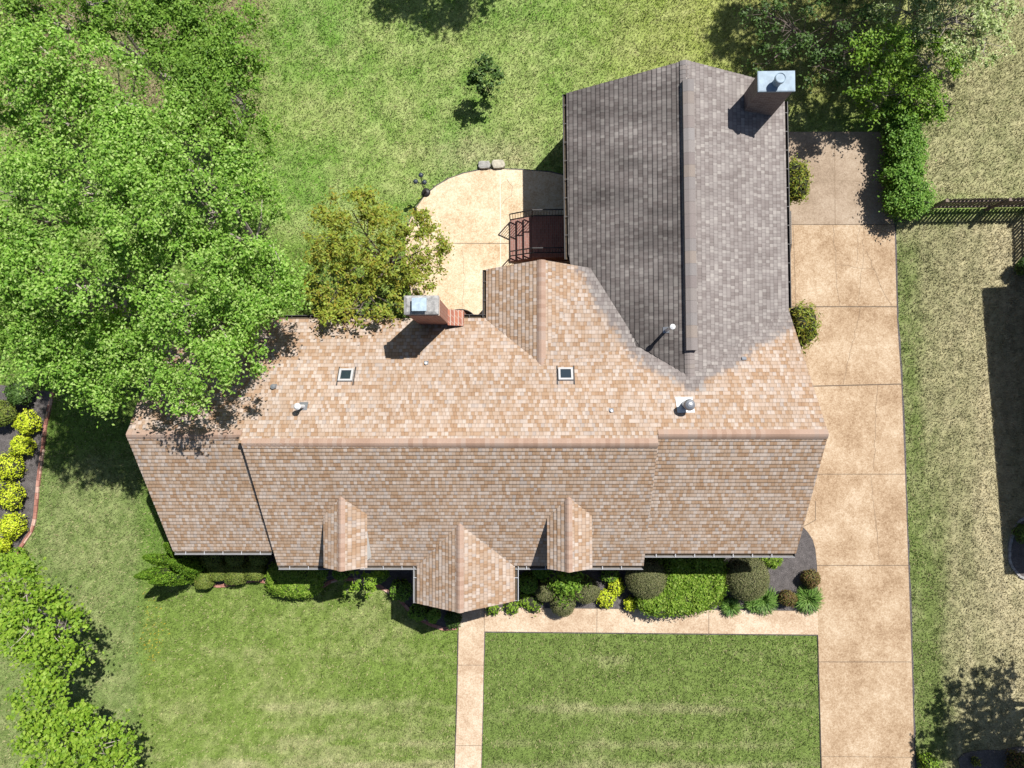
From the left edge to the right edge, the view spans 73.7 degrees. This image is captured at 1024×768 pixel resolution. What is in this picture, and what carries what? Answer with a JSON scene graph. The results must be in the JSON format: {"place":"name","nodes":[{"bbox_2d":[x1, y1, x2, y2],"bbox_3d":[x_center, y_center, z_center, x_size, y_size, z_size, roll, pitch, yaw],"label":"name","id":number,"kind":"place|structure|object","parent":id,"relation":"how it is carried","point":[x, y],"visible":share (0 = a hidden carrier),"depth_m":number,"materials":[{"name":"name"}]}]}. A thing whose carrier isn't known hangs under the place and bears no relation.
{"place":"outdoors","nodes":[
{"label":"outdoors","id":0,"kind":"place"},
{"bbox_2d":[405,169,570,313],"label":"patio","id":1,"kind":"structure","parent":0,"point":[473,210],"depth_m":26.87,"materials":[{"name":"concrete"}]},
{"bbox_2d":[413,173,429,196],"bbox_3d":[-3.424,-7.601,26.199,0.481,1.520,0.431,-40,88,0],"label":"garden lamp","id":2,"kind":"object","parent":1,"relation":"on","point":[425,192],"visible":1,"depth_m":25.78,"materials":[{"name":"black metal"}]},
{"bbox_2d":[509,209,569,260],"bbox_3d":[1.242,-5.646,26.016,2.681,1.655,1.627,0,88,1],"label":"brick stoop","id":3,"kind":"object","parent":1,"relation":"on","point":[536,237],"visible":0.84,"depth_m":26.13,"materials":[{"name":"red brick"}]},
{"bbox_2d":[0,0,1023,767],"bbox_3d":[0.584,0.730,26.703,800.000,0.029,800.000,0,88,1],"label":"lawn","id":4,"kind":"structure","parent":0,"point":[386,188],"depth_m":26.64,"materials":[{"name":"green plant"}]},
{"bbox_2d":[0,385,49,553],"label":"mulch bed","id":5,"kind":"object","parent":4,"relation":"on","point":[8,433],"visible":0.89,"depth_m":27.02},
{"bbox_2d":[0,537,13,553],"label":"golden shrub","id":6,"kind":"object","parent":5,"relation":"on","point":[5,545],"visible":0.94,"depth_m":26.49,"materials":[{"name":"yellow plant"}]},
{"bbox_2d":[0,399,17,426],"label":"round shrub","id":7,"kind":"object","parent":5,"relation":"on","point":[8,412],"visible":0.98,"depth_m":26.36,"materials":[{"name":"green plant"}]},
{"bbox_2d":[0,451,25,482],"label":"golden shrub","id":8,"kind":"object","parent":5,"relation":"on","point":[11,466],"visible":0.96,"depth_m":26.42,"materials":[{"name":"yellow plant"}]},
{"bbox_2d":[0,512,27,541],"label":"golden shrub","id":9,"kind":"object","parent":5,"relation":"on","point":[13,525],"visible":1,"depth_m":26.34,"materials":[{"name":"yellow plant"}]},
{"bbox_2d":[0,480,27,511],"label":"golden shrub","id":10,"kind":"object","parent":5,"relation":"on","point":[12,496],"visible":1,"depth_m":26.39,"materials":[{"name":"yellow plant"}]},
{"bbox_2d":[4,547,30,568],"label":"leafy shrub","id":11,"kind":"object","parent":5,"relation":"on","point":[13,555],"visible":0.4,"depth_m":26.60,"materials":[{"name":"green plant"}]},
{"bbox_2d":[4,379,36,405],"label":"leafy shrub","id":12,"kind":"object","parent":5,"relation":"on","point":[14,397],"visible":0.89,"depth_m":26.38,"materials":[{"name":"green plant"}]},
{"bbox_2d":[8,434,37,455],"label":"golden shrub","id":13,"kind":"object","parent":5,"relation":"on","point":[21,445],"visible":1,"depth_m":26.39,"materials":[{"name":"yellow plant"}]},
{"bbox_2d":[11,408,42,434],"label":"golden shrub","id":14,"kind":"object","parent":5,"relation":"on","point":[28,422],"visible":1,"depth_m":26.43,"materials":[{"name":"yellow plant"}]},
{"bbox_2d":[15,392,53,553],"bbox_3d":[-18.694,3.542,27.023,0.545,0.124,6.496,12,89,2],"label":"brick edging","id":15,"kind":"object","parent":4,"relation":"on","point":[37,489],"visible":0.98,"depth_m":26.98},
{"bbox_2d":[0,542,103,678],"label":"lime tree","id":16,"kind":"object","parent":4,"relation":"on","point":[46,643],"visible":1,"depth_m":22.21,"materials":[{"name":"green plant"}]},
{"bbox_2d":[3,662,143,767],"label":"lime tree","id":17,"kind":"object","parent":4,"relation":"on","point":[34,723],"visible":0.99,"depth_m":22.31,"materials":[{"name":"green plant"}]},
{"bbox_2d":[0,96,199,263],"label":"leafy tree","id":18,"kind":"object","parent":4,"relation":"on","point":[135,208],"visible":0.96,"depth_m":17.57,"materials":[{"name":"green plant"}]},
{"bbox_2d":[0,182,200,400],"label":"leafy tree","id":19,"kind":"object","parent":4,"relation":"on","point":[18,281],"visible":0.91,"depth_m":18.45,"materials":[{"name":"green plant"}]},
{"bbox_2d":[0,0,204,85],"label":"leafy tree","id":20,"kind":"object","parent":4,"relation":"on","point":[102,11],"visible":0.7,"depth_m":21.53,"materials":[{"name":"green plant"}]},
{"bbox_2d":[0,11,216,188],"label":"leafy tree","id":21,"kind":"object","parent":4,"relation":"on","point":[107,112],"visible":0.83,"depth_m":18.10,"materials":[{"name":"green plant"}]},
{"bbox_2d":[40,241,278,427],"bbox_3d":[-10.284,-1.320,22.309,7.667,9.663,5.361,0,88,1],"label":"leafy tree","id":22,"kind":"object","parent":4,"relation":"on","point":[203,346],"visible":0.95,"depth_m":18.99,"materials":[{"name":"green plant"}]},
{"bbox_2d":[121,0,286,169],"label":"leafy tree","id":23,"kind":"object","parent":4,"relation":"on","point":[197,64],"visible":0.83,"depth_m":21.59,"materials":[{"name":"green plant"}]},
{"bbox_2d":[118,103,312,334],"bbox_3d":[-8.134,-4.731,22.261,4.217,9.817,6.716,-26,88,0],"label":"leafy tree","id":24,"kind":"object","parent":4,"relation":"on","point":[254,254],"visible":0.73,"depth_m":18.77,"materials":[{"name":"green plant"}]},
{"bbox_2d":[196,552,448,626],"bbox_3d":[-7.527,7.681,26.706,10.957,0.130,3.683,0,88,1],"label":"mulch bed","id":25,"kind":"object","parent":4,"relation":"on","point":[403,574],"visible":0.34,"depth_m":26.58,"materials":[{"name":"black soil"}]},
{"bbox_2d":[133,542,206,586],"bbox_3d":[-12.529,6.726,25.145,1.330,3.369,1.907,-20,88,1],"label":"evergreen bush","id":26,"kind":"object","parent":25,"relation":"on","point":[172,568],"visible":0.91,"depth_m":24.81,"materials":[{"name":"green plant"}]},
{"bbox_2d":[194,570,215,589],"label":"clipped shrub","id":27,"kind":"object","parent":25,"relation":"on","point":[202,582],"visible":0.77,"depth_m":26.06,"materials":[{"name":"green plant"}]},
{"bbox_2d":[200,555,225,567],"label":"dark shrub","id":28,"kind":"object","parent":25,"relation":"on","point":[210,560],"visible":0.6,"depth_m":26.00,"materials":[{"name":"green plant"}]},
{"bbox_2d":[207,561,226,581],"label":"clipped shrub","id":29,"kind":"object","parent":25,"relation":"on","point":[217,573],"visible":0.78,"depth_m":26.06,"materials":[{"name":"green plant"}]},
{"bbox_2d":[224,562,247,584],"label":"clipped shrub","id":30,"kind":"object","parent":25,"relation":"on","point":[233,575],"visible":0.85,"depth_m":26.04,"materials":[{"name":"green plant"}]},
{"bbox_2d":[224,555,248,566],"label":"dark shrub","id":31,"kind":"object","parent":25,"relation":"on","point":[234,560],"visible":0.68,"depth_m":25.98,"materials":[{"name":"green plant"}]},
{"bbox_2d":[244,561,266,580],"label":"clipped shrub","id":32,"kind":"object","parent":25,"relation":"on","point":[253,572],"visible":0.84,"depth_m":26.04,"materials":[{"name":"green plant"}]},
{"bbox_2d":[249,555,270,566],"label":"dark shrub","id":33,"kind":"object","parent":25,"relation":"on","point":[258,560],"visible":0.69,"depth_m":25.96,"materials":[{"name":"green plant"}]},
{"bbox_2d":[264,559,328,599],"bbox_3d":[-8.303,7.433,26.142,2.467,0.956,1.638,0,88,1],"label":"clipped hedge","id":34,"kind":"object","parent":25,"relation":"on","point":[295,584],"visible":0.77,"depth_m":25.80,"materials":[{"name":"green plant"}]},
{"bbox_2d":[315,570,328,578],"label":"leafy shrub","id":35,"kind":"object","parent":25,"relation":"on","point":[321,573],"visible":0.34,"depth_m":26.01,"materials":[{"name":"green plant"}]},
{"bbox_2d":[332,570,350,581],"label":"leafy shrub","id":36,"kind":"object","parent":25,"relation":"on","point":[338,575],"visible":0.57,"depth_m":26.00,"materials":[{"name":"green plant"}]},
{"bbox_2d":[342,570,387,599],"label":"leafy shrub","id":37,"kind":"object","parent":25,"relation":"on","point":[369,585],"visible":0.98,"depth_m":24.92,"materials":[{"name":"green plant"}]},
{"bbox_2d":[371,570,390,583],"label":"leafy shrub","id":38,"kind":"object","parent":25,"relation":"on","point":[378,580],"visible":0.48,"depth_m":26.01,"materials":[{"name":"green plant"}]},
{"bbox_2d":[389,577,412,602],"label":"leafy shrub","id":39,"kind":"object","parent":25,"relation":"on","point":[401,590],"visible":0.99,"depth_m":25.98,"materials":[{"name":"green plant"}]},
{"bbox_2d":[407,603,427,621],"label":"leafy shrub","id":40,"kind":"object","parent":25,"relation":"on","point":[417,612],"visible":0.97,"depth_m":25.92,"materials":[{"name":"green plant"}]},
{"bbox_2d":[426,607,441,623],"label":"leafy shrub","id":41,"kind":"object","parent":25,"relation":"on","point":[433,614],"visible":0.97,"depth_m":25.93,"materials":[{"name":"green plant"}]},
{"bbox_2d":[444,610,462,629],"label":"leafy shrub","id":42,"kind":"object","parent":25,"relation":"on","point":[453,620],"visible":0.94,"depth_m":25.92,"materials":[{"name":"green plant"}]},
{"bbox_2d":[192,577,456,630],"bbox_3d":[-7.492,7.997,26.657,11.052,0.123,1.401,10,89,2],"label":"brick edging","id":43,"kind":"object","parent":4,"relation":"on","point":[386,590],"visible":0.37,"depth_m":26.57,"materials":[{"name":"red brick"}]},
{"bbox_2d":[299,184,454,337],"bbox_3d":[-4.667,-4.205,24.331,5.427,5.416,5.467,0,88,1],"label":"olive tree","id":44,"kind":"object","parent":4,"relation":"on","point":[383,262],"visible":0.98,"depth_m":22.97,"materials":[{"name":"green plant"}]},
{"bbox_2d":[454,633,458,767],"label":"soil strip","id":45,"kind":"object","parent":4,"relation":"on","point":[456,695],"visible":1,"depth_m":26.42,"materials":[{"name":"brown soil"}]},
{"bbox_2d":[454,309,472,313],"bbox_3d":[-2.033,-2.703,26.715,1.265,0.340,0.435,0,88,1],"label":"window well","id":46,"kind":"object","parent":4,"relation":"on","point":[467,312],"depth_m":26.61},
{"bbox_2d":[126,60,828,612],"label":"house","id":47,"kind":"structure","parent":4,"relation":"on","point":[630,386],"depth_m":22.24,"materials":[{"name":"beige"}]},
{"bbox_2d":[481,633,484,767],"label":"soil strip","id":48,"kind":"object","parent":4,"relation":"on","point":[483,700],"visible":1,"depth_m":26.39,"materials":[{"name":"brown soil"}]},
{"bbox_2d":[464,52,504,98],"bbox_3d":[-1.030,-11.521,26.073,1.476,2.165,1.391,23,89,2],"label":"young tree","id":49,"kind":"object","parent":4,"relation":"on","point":[485,67],"visible":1,"depth_m":25.48,"materials":[{"name":"green plant"}]},
{"bbox_2d":[478,161,490,169],"bbox_3d":[-1.094,-8.626,26.890,0.501,0.173,0.329,0,88,1],"label":"stone","id":50,"kind":"object","parent":4,"relation":"on","point":[483,165],"visible":1,"depth_m":26.82,"materials":[{"name":"grey stone"}]},
{"bbox_2d":[409,168,562,220],"bbox_3d":[-1.135,-7.922,27.002,6.490,0.112,1.303,-16,88,1],"label":"edging","id":51,"kind":"object","parent":4,"relation":"on","point":[486,169],"visible":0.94,"depth_m":26.96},
{"bbox_2d":[491,160,504,168],"bbox_3d":[-0.543,-8.647,26.875,0.549,0.179,0.364,0,88,1],"label":"stone","id":52,"kind":"object","parent":4,"relation":"on","point":[497,164],"visible":1,"depth_m":26.80,"materials":[{"name":"beige stone"}]},
{"bbox_2d":[484,631,817,635],"bbox_3d":[5.337,9.608,26.381,12.826,0.112,0.079,0,88,1],"label":"soil strip","id":53,"kind":"object","parent":4,"relation":"on","point":[652,633],"visible":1,"depth_m":26.32,"materials":[{"name":"brown soil"}]},
{"bbox_2d":[498,527,816,610],"bbox_3d":[5.330,7.003,26.443,12.782,0.130,3.472,0,88,1],"label":"mulch bed","id":54,"kind":"object","parent":4,"relation":"on","point":[786,574],"visible":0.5,"depth_m":26.27,"materials":[{"name":"soil"}]},
{"bbox_2d":[485,605,499,615],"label":"plant","id":55,"kind":"object","parent":54,"relation":"on","point":[493,610],"visible":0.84,"depth_m":26.17,"materials":[{"name":"green plant"}]},
{"bbox_2d":[501,601,518,616],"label":"plant","id":56,"kind":"object","parent":54,"relation":"on","point":[512,608],"visible":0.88,"depth_m":26.18,"materials":[{"name":"green plant"}]},
{"bbox_2d":[517,592,528,606],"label":"plant","id":57,"kind":"object","parent":54,"relation":"on","point":[523,601],"visible":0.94,"depth_m":26.16,"materials":[{"name":"green plant"}]},
{"bbox_2d":[519,570,537,593],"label":"dark shrub","id":58,"kind":"object","parent":54,"relation":"on","point":[528,582],"visible":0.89,"depth_m":25.75,"materials":[{"name":"green plant"}]},
{"bbox_2d":[524,593,542,616],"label":"plant","id":59,"kind":"object","parent":54,"relation":"on","point":[534,605],"visible":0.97,"depth_m":26.16,"materials":[{"name":"green plant"}]},
{"bbox_2d":[530,570,550,578],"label":"dark shrub","id":60,"kind":"object","parent":54,"relation":"on","point":[539,574],"visible":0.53,"depth_m":25.73,"materials":[{"name":"green plant"}]},
{"bbox_2d":[534,579,555,601],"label":"yew shrub","id":61,"kind":"object","parent":54,"relation":"on","point":[545,596],"visible":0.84,"depth_m":25.73,"materials":[{"name":"green plant"}]},
{"bbox_2d":[549,590,575,616],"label":"yew shrub","id":62,"kind":"object","parent":54,"relation":"on","point":[560,610],"visible":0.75,"depth_m":25.64,"materials":[{"name":"green plant"}]},
{"bbox_2d":[541,570,591,608],"bbox_3d":[2.005,7.379,25.336,2.159,1.153,2.103,-23,88,1],"label":"leafy shrub","id":63,"kind":"object","parent":54,"relation":"on","point":[567,581],"visible":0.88,"depth_m":25.24,"materials":[{"name":"green plant"}]},
{"bbox_2d":[572,575,600,603],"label":"yew shrub","id":64,"kind":"object","parent":54,"relation":"on","point":[593,593],"visible":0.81,"depth_m":25.63,"materials":[{"name":"green plant"}]},
{"bbox_2d":[596,588,616,608],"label":"golden shrub","id":65,"kind":"object","parent":54,"relation":"on","point":[606,598],"visible":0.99,"depth_m":25.99,"materials":[{"name":"yellow plant"}]},
{"bbox_2d":[599,570,619,583],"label":"plant","id":66,"kind":"object","parent":54,"relation":"on","point":[609,576],"visible":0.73,"depth_m":25.95,"materials":[{"name":"green plant"}]},
{"bbox_2d":[607,577,625,597],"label":"golden shrub","id":67,"kind":"object","parent":54,"relation":"on","point":[616,587],"visible":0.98,"depth_m":26.02,"materials":[{"name":"yellow plant"}]},
{"bbox_2d":[623,595,636,611],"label":"golden shrub","id":68,"kind":"object","parent":54,"relation":"on","point":[629,603],"visible":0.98,"depth_m":25.98,"materials":[{"name":"yellow plant"}]},
{"bbox_2d":[625,558,666,599],"bbox_3d":[5.048,7.314,25.671,1.648,1.278,1.683,0,88,1],"label":"yew shrub","id":69,"kind":"object","parent":54,"relation":"on","point":[648,581],"visible":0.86,"depth_m":25.26,"materials":[{"name":"green plant"}]},
{"bbox_2d":[646,558,663,566],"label":"dark shrub","id":70,"kind":"object","parent":54,"relation":"on","point":[659,560],"visible":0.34,"depth_m":25.69,"materials":[{"name":"green plant"}]},
{"bbox_2d":[633,558,730,618],"bbox_3d":[6.371,7.477,25.782,3.608,1.227,2.762,0,88,1],"label":"clipped hedge","id":71,"kind":"object","parent":54,"relation":"on","point":[695,585],"visible":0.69,"depth_m":25.37,"materials":[{"name":"green plant"}]},
{"bbox_2d":[719,595,743,617],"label":"grass clump","id":72,"kind":"object","parent":54,"relation":"on","point":[728,610],"visible":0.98,"depth_m":26.04,"materials":[{"name":"green plant"}]},
{"bbox_2d":[724,558,769,601],"bbox_3d":[8.785,7.246,25.553,1.751,1.322,1.785,0,88,1],"label":"yew shrub","id":73,"kind":"object","parent":54,"relation":"on","point":[747,578],"visible":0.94,"depth_m":25.16,"materials":[{"name":"green plant"}]},
{"bbox_2d":[742,598,764,613],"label":"grass clump","id":74,"kind":"object","parent":54,"relation":"on","point":[749,603],"visible":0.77,"depth_m":26.01,"materials":[{"name":"green plant"}]},
{"bbox_2d":[749,585,779,616],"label":"grass clump","id":75,"kind":"object","parent":54,"relation":"on","point":[769,599],"visible":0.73,"depth_m":26.00,"materials":[{"name":"green plant"}]},
{"bbox_2d":[758,558,782,569],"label":"leafy shrub","id":76,"kind":"object","parent":54,"relation":"on","point":[772,563],"visible":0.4,"depth_m":25.53,"materials":[{"name":"green plant"}]},
{"bbox_2d":[778,589,797,606],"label":"red shrub","id":77,"kind":"object","parent":54,"relation":"on","point":[787,598],"visible":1,"depth_m":25.76,"materials":[{"name":"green plant"}]},
{"bbox_2d":[794,585,825,616],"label":"grass clump","id":78,"kind":"object","parent":54,"relation":"on","point":[811,599],"visible":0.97,"depth_m":25.97,"materials":[{"name":"green plant"}]},
{"bbox_2d":[800,568,820,589],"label":"red shrub","id":79,"kind":"object","parent":54,"relation":"on","point":[811,578],"visible":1,"depth_m":25.70,"materials":[{"name":"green plant"}]},
{"bbox_2d":[733,0,889,94],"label":"leafy tree","id":80,"kind":"object","parent":4,"relation":"on","point":[812,44],"visible":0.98,"depth_m":24.27,"materials":[{"name":"green plant"}]},
{"bbox_2d":[817,636,821,767],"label":"soil strip","id":81,"kind":"object","parent":4,"relation":"on","point":[819,704],"visible":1,"depth_m":26.12,"materials":[{"name":"brown soil"}]},
{"bbox_2d":[840,18,969,131],"bbox_3d":[13.984,-11.215,24.924,5.197,3.794,3.810,0,88,1],"label":"leafy tree","id":82,"kind":"object","parent":4,"relation":"on","point":[909,77],"visible":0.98,"depth_m":24.58,"materials":[{"name":"green plant"}]},
{"bbox_2d":[894,224,915,767],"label":"soil strip","id":83,"kind":"object","parent":4,"relation":"on","point":[908,543],"visible":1,"depth_m":26.27,"materials":[{"name":"brown soil"}]},
{"bbox_2d":[872,91,942,222],"bbox_3d":[14.895,-8.540,25.817,2.800,1.740,5.016,0,88,1],"label":"ivy hedge","id":84,"kind":"object","parent":4,"relation":"on","point":[902,175],"visible":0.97,"depth_m":25.46,"materials":[{"name":"green plant"}]},
{"bbox_2d":[917,752,941,767],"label":"leafy shrub","id":85,"kind":"object","parent":4,"relation":"on","point":[926,760],"visible":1,"depth_m":25.49,"materials":[{"name":"green plant"}]},
{"bbox_2d":[863,0,1023,74],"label":"silvery tree","id":86,"kind":"object","parent":4,"relation":"on","point":[982,12],"visible":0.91,"depth_m":24.34,"materials":[{"name":"green plant"}]},
{"bbox_2d":[929,197,1023,210],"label":"picket fence","id":87,"kind":"object","parent":4,"relation":"on","point":[986,202],"visible":0.98,"depth_m":25.80,"materials":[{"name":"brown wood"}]},
{"bbox_2d":[958,746,1023,767],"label":"mulch bed","id":88,"kind":"object","parent":4,"relation":"on","point":[992,758],"visible":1,"depth_m":25.90,"materials":[{"name":"black soil"}]},
{"bbox_2d":[970,756,981,766],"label":"plant","id":89,"kind":"object","parent":88,"relation":"in","point":[975,761],"visible":1,"depth_m":25.68,"materials":[{"name":"green plant"}]},
{"bbox_2d":[1003,749,1023,767],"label":"red shrub","id":90,"kind":"object","parent":88,"relation":"on","point":[1015,759],"visible":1,"depth_m":25.33,"materials":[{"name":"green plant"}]},
{"bbox_2d":[1007,517,1023,578],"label":"brick edging","id":91,"kind":"object","parent":4,"relation":"on","point":[1020,520],"visible":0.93,"depth_m":26.07,"materials":[{"name":"concrete"}]},
{"bbox_2d":[1011,521,1023,575],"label":"mulch bed","id":92,"kind":"object","parent":4,"relation":"on","point":[1017,553],"visible":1,"depth_m":26.08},
{"bbox_2d":[1011,523,1023,543],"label":"dark shrub","id":93,"kind":"object","parent":92,"relation":"on","point":[1018,531],"visible":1,"depth_m":25.67,"materials":[{"name":"green plant"}]},
{"bbox_2d":[1014,257,1023,275],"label":"leafy shrub","id":94,"kind":"object","parent":4,"relation":"on","point":[1019,267],"visible":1,"depth_m":25.89,"materials":[{"name":"green plant"}]},
{"bbox_2d":[455,607,817,767],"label":"front path","id":95,"kind":"structure","parent":0,"point":[475,624],"depth_m":26.35,"materials":[{"name":"concrete"}]},
{"bbox_2d":[788,132,914,767],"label":"driveway","id":96,"kind":"structure","parent":0,"point":[843,272],"depth_m":26.31,"materials":[{"name":"beige concrete"}]},
{"bbox_2d":[790,211,791,247],"bbox_3d":[10.432,-5.452,26.185,0.179,1.126,2.092,0,88,1],"label":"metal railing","id":97,"kind":"object","parent":96,"relation":"on","point":[790,230],"visible":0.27,"depth_m":25.65,"materials":[{"name":"black metal"}]},
{"bbox_2d":[789,153,813,205],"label":"leafy shrub","id":98,"kind":"object","parent":96,"relation":"on","point":[799,177],"visible":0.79,"depth_m":25.30,"materials":[{"name":"green plant"}]},
{"bbox_2d":[789,299,823,355],"bbox_3d":[10.797,-2.087,25.375,1.396,1.854,2.126,0,88,1],"label":"leafy shrub","id":99,"kind":"object","parent":96,"relation":"on","point":[804,320],"visible":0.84,"depth_m":25.05,"materials":[{"name":"green plant"}]}
]}

